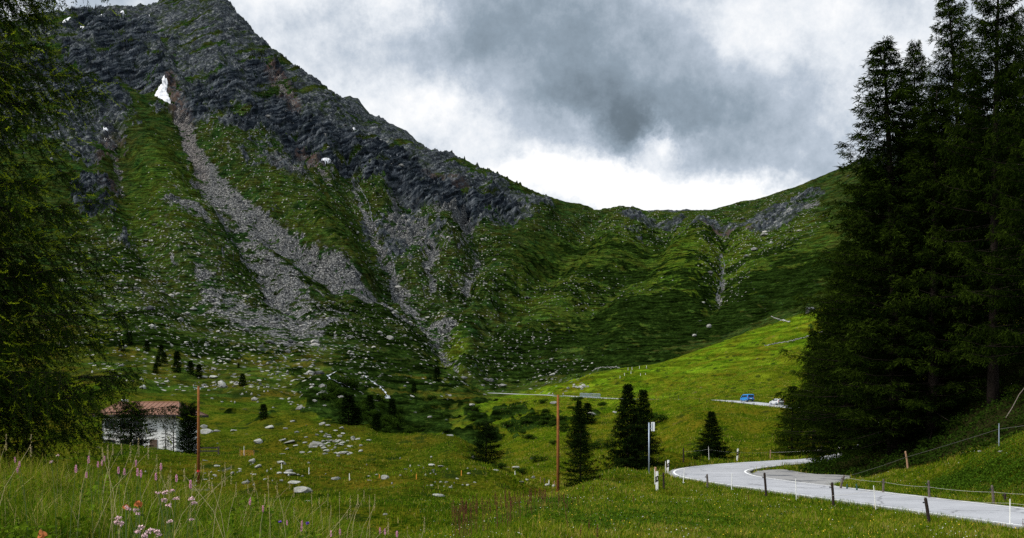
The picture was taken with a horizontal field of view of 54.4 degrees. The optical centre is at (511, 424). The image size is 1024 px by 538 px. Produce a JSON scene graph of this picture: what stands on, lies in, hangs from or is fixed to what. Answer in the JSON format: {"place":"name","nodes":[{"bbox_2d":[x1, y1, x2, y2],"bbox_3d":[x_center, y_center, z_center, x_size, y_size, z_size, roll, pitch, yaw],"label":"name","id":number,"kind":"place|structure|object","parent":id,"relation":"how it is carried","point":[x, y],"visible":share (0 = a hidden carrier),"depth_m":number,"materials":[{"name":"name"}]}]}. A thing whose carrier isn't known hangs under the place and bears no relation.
{"place":"outdoors","nodes":[
{"label":"outdoors","id":0,"kind":"place"},
{"bbox_2d":[0,0,1020,392],"bbox_3d":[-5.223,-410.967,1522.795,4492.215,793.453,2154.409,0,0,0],"label":"mountainside","id":1,"kind":"structure","parent":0,"point":[582,288],"depth_m":932.29,"materials":[{"name":"green plant"}]},
{"bbox_2d":[155,75,170,103],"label":"snow patch","id":2,"kind":"object","parent":1,"relation":"on","point":[161,92],"visible":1,"depth_m":1178.99,"materials":[{"name":"white snow"}]},
{"bbox_2d":[59,115,814,443],"bbox_3d":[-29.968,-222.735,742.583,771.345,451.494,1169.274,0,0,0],"label":"rubble","id":3,"kind":"object","parent":1,"relation":"on","point":[304,324],"visible":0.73,"depth_m":550.78,"materials":[{"name":"stone"}]},
{"bbox_2d":[0,263,1023,537],"bbox_3d":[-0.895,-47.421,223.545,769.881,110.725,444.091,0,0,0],"label":"meadow","id":4,"kind":"structure","parent":0,"point":[242,415],"depth_m":222.19,"materials":[{"name":"green plant"}]},
{"bbox_2d":[37,530,46,537],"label":"withered plant","id":5,"kind":"object","parent":4,"relation":"on","point":[42,534],"visible":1,"depth_m":3.90,"materials":[{"name":"orange plant"}]},
{"bbox_2d":[70,465,76,533],"bbox_3d":[-2.431,0.693,5.500,0.058,0.946,0.015,0,0,0],"label":"bistort flower","id":6,"kind":"object","parent":4,"relation":"on","point":[73,494],"visible":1,"depth_m":5.50,"materials":[{"name":"plant"}]},
{"bbox_2d":[87,456,92,527],"bbox_3d":[-2.537,0.660,6.000,0.046,0.945,0.014,0,0,0],"label":"bistort flower","id":7,"kind":"object","parent":4,"relation":"on","point":[90,487],"visible":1,"depth_m":6.00,"materials":[{"name":"pink plant"}]},
{"bbox_2d":[0,0,202,473],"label":"larch tree","id":8,"kind":"object","parent":4,"relation":"on","point":[18,392],"visible":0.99,"depth_m":14.01,"materials":[{"name":"green plant"}]},
{"bbox_2d":[93,445,148,532],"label":"seed grass","id":9,"kind":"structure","parent":4,"relation":"on","point":[115,485],"depth_m":7.23,"materials":[{"name":"plant"}]},
{"bbox_2d":[118,339,125,350],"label":"conifer tree","id":10,"kind":"object","parent":4,"relation":"on","point":[123,343],"visible":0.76,"depth_m":344.76,"materials":[{"name":"green plant"}]},
{"bbox_2d":[122,504,129,537],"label":"withered plant","id":11,"kind":"object","parent":4,"relation":"on","point":[123,507],"visible":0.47,"depth_m":4.30,"materials":[{"name":"green plant"}]},
{"bbox_2d":[99,401,159,446],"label":"larch tree","id":12,"kind":"object","parent":4,"relation":"on","point":[136,434],"visible":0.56,"depth_m":117.34,"materials":[{"name":"green plant"}]},
{"bbox_2d":[124,331,134,344],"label":"conifer tree","id":13,"kind":"object","parent":4,"relation":"on","point":[127,340],"visible":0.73,"depth_m":372.51,"materials":[{"name":"green plant"}]},
{"bbox_2d":[134,500,142,537],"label":"withered plant","id":14,"kind":"object","parent":4,"relation":"on","point":[138,503],"visible":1,"depth_m":4.40,"materials":[{"name":"orange plant"}]},
{"bbox_2d":[142,340,150,350],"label":"conifer tree","id":15,"kind":"object","parent":4,"relation":"on","point":[146,343],"visible":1,"depth_m":347.06,"materials":[{"name":"green plant"}]},
{"bbox_2d":[94,399,208,453],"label":"house","id":16,"kind":"structure","parent":4,"relation":"on","point":[157,443],"depth_m":128.93,"materials":[{"name":"white paint"}]},
{"bbox_2d":[152,363,158,373],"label":"conifer tree","id":17,"kind":"object","parent":4,"relation":"on","point":[155,369],"visible":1,"depth_m":300.62,"materials":[{"name":"green plant"}]},
{"bbox_2d":[154,355,161,365],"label":"conifer tree","id":18,"kind":"object","parent":4,"relation":"on","point":[156,359],"visible":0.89,"depth_m":327.48,"materials":[{"name":"green plant"}]},
{"bbox_2d":[157,344,163,354],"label":"conifer tree","id":19,"kind":"object","parent":4,"relation":"on","point":[160,347],"visible":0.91,"depth_m":345.82,"materials":[{"name":"green plant"}]},
{"bbox_2d":[160,352,167,363],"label":"conifer tree","id":20,"kind":"object","parent":4,"relation":"on","point":[164,355],"visible":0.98,"depth_m":331.31,"materials":[{"name":"green plant"}]},
{"bbox_2d":[160,463,167,537],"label":"bistort flower","id":21,"kind":"object","parent":4,"relation":"on","point":[164,495],"visible":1,"depth_m":6.00,"materials":[{"name":"plant"}]},
{"bbox_2d":[161,419,171,448],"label":"spruce tree","id":22,"kind":"object","parent":4,"relation":"on","point":[165,442],"visible":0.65,"depth_m":115.97,"materials":[{"name":"green plant"}]},
{"bbox_2d":[166,415,177,450],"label":"spruce tree","id":23,"kind":"object","parent":4,"relation":"on","point":[173,442],"visible":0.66,"depth_m":116.94,"materials":[{"name":"green plant"}]},
{"bbox_2d":[170,351,182,372],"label":"conifer tree","id":24,"kind":"object","parent":4,"relation":"on","point":[176,363],"visible":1,"depth_m":303.28,"materials":[{"name":"green plant"}]},
{"bbox_2d":[175,401,203,454],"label":"pine tree","id":25,"kind":"object","parent":4,"relation":"on","point":[188,426],"visible":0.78,"depth_m":114.47,"materials":[{"name":"green plant"}]},
{"bbox_2d":[185,360,194,373],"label":"conifer tree","id":26,"kind":"object","parent":4,"relation":"on","point":[190,365],"visible":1,"depth_m":303.71,"materials":[{"name":"green plant"}]},
{"bbox_2d":[193,364,202,376],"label":"conifer tree","id":27,"kind":"object","parent":4,"relation":"on","point":[198,366],"visible":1,"depth_m":303.54,"materials":[{"name":"green plant"}]},
{"bbox_2d":[193,384,203,483],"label":"utility pole","id":28,"kind":"object","parent":4,"relation":"on","point":[198,432],"visible":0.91,"depth_m":83.91,"materials":[{"name":"wood"}]},
{"bbox_2d":[200,429,212,433],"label":"boulder","id":29,"kind":"object","parent":4,"relation":"on","point":[204,431],"visible":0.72,"depth_m":169.78,"materials":[{"name":"grey stone"}]},
{"bbox_2d":[200,447,218,453],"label":"rail fence","id":30,"kind":"object","parent":4,"relation":"on","point":[210,450],"visible":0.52,"depth_m":121.44,"materials":[{"name":"brown wood"}]},
{"bbox_2d":[0,446,438,537],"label":"meadow grass","id":31,"kind":"structure","parent":4,"relation":"on","point":[43,513],"depth_m":9.52,"materials":[{"name":"green plant"}]},
{"bbox_2d":[237,374,246,386],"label":"conifer tree","id":32,"kind":"object","parent":4,"relation":"on","point":[242,381],"visible":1,"depth_m":294.22,"materials":[{"name":"green plant"}]},
{"bbox_2d":[258,404,270,419],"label":"conifer tree","id":33,"kind":"object","parent":4,"relation":"on","point":[263,408],"visible":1,"depth_m":177.66,"materials":[{"name":"green plant"}]},
{"bbox_2d":[294,486,312,492],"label":"boulder","id":34,"kind":"object","parent":4,"relation":"on","point":[301,489],"visible":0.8,"depth_m":79.16,"materials":[{"name":"white stone"}]},
{"bbox_2d":[309,441,322,447],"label":"boulder","id":35,"kind":"object","parent":4,"relation":"on","point":[312,444],"visible":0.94,"depth_m":130.59,"materials":[{"name":"grey stone"}]},
{"bbox_2d":[319,391,332,399],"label":"bush","id":36,"kind":"object","parent":4,"relation":"on","point":[326,395],"visible":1,"depth_m":252.14,"materials":[{"name":"green plant"}]},
{"bbox_2d":[326,381,338,389],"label":"bush","id":37,"kind":"object","parent":4,"relation":"on","point":[332,384],"visible":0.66,"depth_m":290.68,"materials":[{"name":"green plant"}]},
{"bbox_2d":[334,374,352,384],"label":"bush","id":38,"kind":"object","parent":4,"relation":"on","point":[346,380],"visible":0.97,"depth_m":324.34,"materials":[{"name":"green plant"}]},
{"bbox_2d":[336,393,360,424],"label":"conifer tree","id":39,"kind":"object","parent":4,"relation":"on","point":[348,400],"visible":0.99,"depth_m":166.85,"materials":[{"name":"green plant"}]},
{"bbox_2d":[349,380,359,388],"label":"bush","id":40,"kind":"object","parent":4,"relation":"on","point":[353,384],"visible":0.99,"depth_m":325.87,"materials":[{"name":"green plant"}]},
{"bbox_2d":[351,407,363,424],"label":"conifer tree","id":41,"kind":"object","parent":4,"relation":"on","point":[358,413],"visible":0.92,"depth_m":167.80,"materials":[{"name":"green plant"}]},
{"bbox_2d":[365,394,375,410],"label":"conifer tree","id":42,"kind":"object","parent":4,"relation":"on","point":[369,399],"visible":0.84,"depth_m":276.54,"materials":[{"name":"green plant"}]},
{"bbox_2d":[370,413,382,431],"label":"conifer tree","id":43,"kind":"object","parent":4,"relation":"on","point":[376,420],"visible":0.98,"depth_m":165.23,"materials":[{"name":"green plant"}]},
{"bbox_2d":[371,392,386,401],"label":"bush","id":44,"kind":"object","parent":4,"relation":"on","point":[378,396],"visible":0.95,"depth_m":303.95,"materials":[{"name":"green plant"}]},
{"bbox_2d":[387,398,399,420],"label":"conifer tree","id":45,"kind":"object","parent":4,"relation":"on","point":[392,408],"visible":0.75,"depth_m":275.40,"materials":[{"name":"green plant"}]},
{"bbox_2d":[392,420,405,428],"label":"bush","id":46,"kind":"object","parent":4,"relation":"on","point":[397,425],"visible":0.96,"depth_m":264.11,"materials":[{"name":"green plant"}]},
{"bbox_2d":[404,426,415,433],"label":"bush","id":47,"kind":"object","parent":4,"relation":"on","point":[410,429],"visible":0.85,"depth_m":224.65,"materials":[{"name":"green plant"}]},
{"bbox_2d":[410,382,417,391],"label":"conifer tree","id":48,"kind":"object","parent":4,"relation":"on","point":[413,387],"visible":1,"depth_m":348.46,"materials":[{"name":"green plant"}]},
{"bbox_2d":[433,367,442,381],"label":"conifer tree","id":49,"kind":"object","parent":4,"relation":"on","point":[437,369],"visible":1,"depth_m":390.57,"materials":[{"name":"green plant"}]},
{"bbox_2d":[181,439,760,483],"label":"grass","id":50,"kind":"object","parent":4,"relation":"on","point":[638,466],"visible":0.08,"depth_m":79.66,"materials":[{"name":"green plant"}]},
{"bbox_2d":[463,420,506,465],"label":"larch tree","id":51,"kind":"object","parent":4,"relation":"on","point":[487,430],"visible":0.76,"depth_m":107.62,"materials":[{"name":"green plant"}]},
{"bbox_2d":[492,462,507,468],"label":"bush","id":52,"kind":"object","parent":4,"relation":"on","point":[501,465],"visible":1,"depth_m":88.50,"materials":[{"name":"green plant"}]},
{"bbox_2d":[500,421,517,426],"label":"bush","id":53,"kind":"object","parent":4,"relation":"on","point":[505,423],"visible":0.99,"depth_m":211.39,"materials":[{"name":"green plant"}]},
{"bbox_2d":[514,467,526,474],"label":"bush","id":54,"kind":"object","parent":4,"relation":"on","point":[519,470],"visible":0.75,"depth_m":118.03,"materials":[{"name":"green plant"}]},
{"bbox_2d":[529,454,547,461],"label":"bush","id":55,"kind":"object","parent":4,"relation":"on","point":[535,457],"visible":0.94,"depth_m":132.38,"materials":[{"name":"green plant"}]},
{"bbox_2d":[533,398,548,403],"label":"bush","id":56,"kind":"object","parent":4,"relation":"on","point":[542,401],"visible":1,"depth_m":265.39,"materials":[{"name":"green plant"}]},
{"bbox_2d":[552,393,563,490],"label":"utility pole","id":57,"kind":"object","parent":4,"relation":"on","point":[557,478],"visible":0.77,"depth_m":79.90,"materials":[{"name":"wood"}]},
{"bbox_2d":[562,400,592,446],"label":"spruce tree","id":58,"kind":"object","parent":4,"relation":"on","point":[581,421],"visible":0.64,"depth_m":149.67,"materials":[{"name":"green plant"}]},
{"bbox_2d":[558,432,602,487],"bbox_3d":[3.946,2.370,58.038,2.706,3.920,2.817,0,0,-16],"label":"larch tree","id":59,"kind":"object","parent":4,"relation":"on","point":[577,441],"visible":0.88,"depth_m":57.81,"materials":[{"name":"green plant"}]},
{"bbox_2d":[582,403,594,423],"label":"conifer tree","id":60,"kind":"object","parent":4,"relation":"on","point":[586,407],"visible":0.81,"depth_m":174.08,"materials":[{"name":"green plant"}]},
{"bbox_2d":[588,441,608,449],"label":"bush","id":61,"kind":"object","parent":4,"relation":"on","point":[596,444],"visible":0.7,"depth_m":145.92,"materials":[{"name":"green plant"}]},
{"bbox_2d":[598,384,654,473],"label":"spruce tree","id":62,"kind":"object","parent":4,"relation":"on","point":[628,460],"visible":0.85,"depth_m":76.64,"materials":[{"name":"green plant"}]},
{"bbox_2d":[622,389,666,468],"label":"spruce tree","id":63,"kind":"object","parent":4,"relation":"on","point":[644,411],"visible":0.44,"depth_m":79.74,"materials":[{"name":"green plant"}]},
{"bbox_2d":[458,480,841,536],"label":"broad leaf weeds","id":64,"kind":"object","parent":4,"relation":"on","point":[585,519],"visible":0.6,"depth_m":33.59,"materials":[{"name":"green plant"}]},
{"bbox_2d":[648,422,654,472],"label":"road sign","id":65,"kind":"object","parent":4,"relation":"on","point":[652,426],"visible":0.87,"depth_m":65.97,"materials":[{"name":"metal"}]},
{"bbox_2d":[650,412,667,422],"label":"bush","id":66,"kind":"object","parent":4,"relation":"on","point":[657,416],"visible":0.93,"depth_m":153.73,"materials":[{"name":"green plant"}]},
{"bbox_2d":[500,344,860,499],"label":"hillside grass","id":67,"kind":"structure","parent":4,"relation":"on","point":[731,460],"depth_m":154.49,"materials":[{"name":"green plant"}]},
{"bbox_2d":[686,451,701,458],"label":"bush","id":68,"kind":"object","parent":4,"relation":"on","point":[694,455],"visible":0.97,"depth_m":87.99,"materials":[{"name":"green plant"}]},
{"bbox_2d":[425,466,980,537],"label":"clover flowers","id":69,"kind":"object","parent":4,"relation":"on","point":[708,519],"visible":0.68,"depth_m":35.62,"materials":[{"name":"plant"}]},
{"bbox_2d":[693,443,730,456],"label":"bush","id":70,"kind":"object","parent":4,"relation":"on","point":[724,455],"visible":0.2,"depth_m":98.05,"materials":[{"name":"green plant"}]},
{"bbox_2d":[690,411,735,459],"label":"spruce tree","id":71,"kind":"object","parent":4,"relation":"on","point":[712,434],"visible":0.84,"depth_m":96.64,"materials":[{"name":"green plant"}]},
{"bbox_2d":[422,455,1015,537],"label":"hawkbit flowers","id":72,"kind":"object","parent":4,"relation":"on","point":[729,516],"visible":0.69,"depth_m":33.35,"materials":[{"name":"yellow plant"}]},
{"bbox_2d":[417,431,1023,537],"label":"bank grass","id":73,"kind":"structure","parent":4,"relation":"on","point":[909,528],"depth_m":38.11,"materials":[{"name":"green plant"}]},
{"bbox_2d":[762,473,766,495],"bbox_3d":[12.211,3.050,48.002,0.277,1.494,0.126,0,0,0],"label":"fence post","id":74,"kind":"object","parent":4,"relation":"on","point":[765,484],"visible":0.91,"depth_m":47.95,"materials":[{"name":"grey wood"}]},
{"bbox_2d":[768,386,815,456],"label":"larch tree","id":75,"kind":"object","parent":4,"relation":"on","point":[779,425],"visible":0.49,"depth_m":109.58,"materials":[{"name":"green plant"}]},
{"bbox_2d":[787,330,831,452],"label":"larch tree","id":76,"kind":"object","parent":4,"relation":"on","point":[811,336],"visible":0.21,"depth_m":112.90,"materials":[{"name":"green plant"}]},
{"bbox_2d":[773,261,879,459],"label":"larch tree","id":77,"kind":"object","parent":4,"relation":"on","point":[799,406],"visible":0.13,"depth_m":84.20,"materials":[{"name":"green plant"}]},
{"bbox_2d":[806,295,850,438],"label":"larch tree","id":78,"kind":"object","parent":4,"relation":"on","point":[819,328],"visible":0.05,"depth_m":121.92,"materials":[{"name":"green plant"}]},
{"bbox_2d":[829,482,834,505],"bbox_3d":[13.676,3.123,42.504,0.246,1.335,0.130,0,0,0],"label":"fence post","id":79,"kind":"object","parent":4,"relation":"on","point":[832,492],"visible":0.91,"depth_m":42.47,"materials":[{"name":"grey wood"}]},
{"bbox_2d":[799,239,865,426],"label":"larch tree","id":80,"kind":"object","parent":4,"relation":"on","point":[839,247],"visible":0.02,"depth_m":126.41,"materials":[{"name":"green plant"}]},
{"bbox_2d":[785,171,948,453],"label":"larch tree","id":81,"kind":"object","parent":4,"relation":"on","point":[829,354],"visible":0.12,"depth_m":77.33,"materials":[{"name":"green plant"}]},
{"bbox_2d":[773,35,986,461],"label":"larch tree","id":82,"kind":"object","parent":4,"relation":"on","point":[877,194],"visible":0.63,"depth_m":69.32,"materials":[{"name":"green plant"}]},
{"bbox_2d":[904,451,908,467],"bbox_3d":[24.186,2.292,61.002,0.332,1.356,0.126,0,0,0],"label":"fence post","id":83,"kind":"object","parent":4,"relation":"on","point":[907,464],"visible":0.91,"depth_m":60.95,"materials":[{"name":"brown wood"}]},
{"bbox_2d":[848,426,1018,475],"bbox_3d":[24.927,1.505,56.672,1.522,3.650,16.154,0,0,-20],"label":"fence cable","id":84,"kind":"object","parent":83,"relation":"attached to","point":[936,448],"visible":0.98,"depth_m":57.75,"materials":[{"name":"grey metal"}]},
{"bbox_2d":[798,358,1023,477],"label":"undergrowth","id":85,"kind":"object","parent":4,"relation":"on","point":[812,464],"visible":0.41,"depth_m":62.56,"materials":[{"name":"green plant"}]},
{"bbox_2d":[847,39,981,426],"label":"larch tree","id":86,"kind":"object","parent":4,"relation":"on","point":[912,53],"visible":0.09,"depth_m":72.37,"materials":[{"name":"green plant"}]},
{"bbox_2d":[923,497,930,522],"bbox_3d":[14.812,3.191,35.503,0.322,1.207,0.128,0,0,0],"label":"fence post","id":87,"kind":"object","parent":4,"relation":"on","point":[927,509],"visible":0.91,"depth_m":35.46,"materials":[{"name":"grey wood"}]},
{"bbox_2d":[837,89,1023,446],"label":"larch tree","id":88,"kind":"object","parent":4,"relation":"on","point":[934,422],"visible":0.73,"depth_m":66.21,"materials":[{"name":"green plant"}]},
{"bbox_2d":[878,0,1023,383],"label":"larch tree","id":89,"kind":"object","parent":4,"relation":"on","point":[946,75],"visible":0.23,"depth_m":74.34,"materials":[{"name":"green plant"}]},
{"bbox_2d":[904,431,1023,498],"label":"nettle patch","id":90,"kind":"object","parent":4,"relation":"on","point":[955,480],"visible":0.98,"depth_m":50.08,"materials":[{"name":"green plant"}]},
{"bbox_2d":[908,0,1023,406],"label":"larch tree","id":91,"kind":"object","parent":4,"relation":"on","point":[998,85],"visible":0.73,"depth_m":62.67,"materials":[{"name":"green plant"}]},
{"bbox_2d":[956,67,1005,370],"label":"larch tree","id":92,"kind":"object","parent":4,"relation":"on","point":[977,154],"visible":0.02,"depth_m":85.54,"materials":[{"name":"green plant"}]},
{"bbox_2d":[950,24,1023,376],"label":"larch tree","id":93,"kind":"object","parent":4,"relation":"on","point":[1015,335],"visible":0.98,"depth_m":58.33,"materials":[{"name":"green plant"}]},
{"bbox_2d":[990,485,994,503],"bbox_3d":[20.859,3.205,43.203,0.258,1.179,0.118,0,0,0],"label":"fence post","id":94,"kind":"object","parent":4,"relation":"on","point":[992,493],"visible":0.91,"depth_m":43.16,"materials":[{"name":"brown wood"}]},
{"bbox_2d":[970,19,1023,363],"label":"larch tree","id":95,"kind":"object","parent":4,"relation":"on","point":[1020,32],"visible":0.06,"depth_m":79.14,"materials":[{"name":"green plant"}]},
{"bbox_2d":[2,0,1023,210],"label":"sky","id":96,"kind":"structure","parent":0,"point":[646,105],"materials":[{"name":"grey"}]},
{"bbox_2d":[497,393,1023,528],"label":"road","id":97,"kind":"structure","parent":0,"point":[724,473],"depth_m":49.46,"materials":[{"name":"grey asphalt"}]},
{"bbox_2d":[581,393,593,397],"bbox_3d":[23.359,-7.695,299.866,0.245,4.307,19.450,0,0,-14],"label":"bridge","id":98,"kind":"structure","parent":97,"relation":"on","point":[591,395],"depth_m":301.41,"materials":[{"name":"stone"}]},
{"bbox_2d":[740,394,753,401],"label":"van","id":99,"kind":"object","parent":97,"relation":"on","point":[747,397],"visible":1,"depth_m":197.78,"materials":[{"name":"blue paint"}]},
{"bbox_2d":[769,399,783,404],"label":"car","id":100,"kind":"object","parent":97,"relation":"on","point":[776,401],"visible":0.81,"depth_m":187.32,"materials":[{"name":"silver metal"}]},
{"bbox_2d":[569,396,1021,525],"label":"road marking","id":101,"kind":"object","parent":97,"relation":"on","point":[814,496],"visible":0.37,"depth_m":50.77,"materials":[{"name":"paint"}]},
{"bbox_2d":[753,469,849,485],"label":"lay by","id":102,"kind":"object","parent":97,"relation":"attached to","point":[823,479],"visible":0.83,"depth_m":65.98,"materials":[{"name":"grey asphalt"}]},
{"bbox_2d":[744,463,1023,508],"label":"road marking","id":103,"kind":"object","parent":97,"relation":"on","point":[862,489],"visible":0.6,"depth_m":53.13,"materials":[{"name":"paint"}]},
{"bbox_2d":[1009,500,1012,523],"bbox_3d":[17.148,3.118,34.201,0.122,1.145,0.042,0,0,0],"label":"fence stake","id":104,"kind":"object","parent":97,"relation":"on","point":[1010,512],"visible":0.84,"depth_m":34.19,"materials":[{"name":"white plastic"}]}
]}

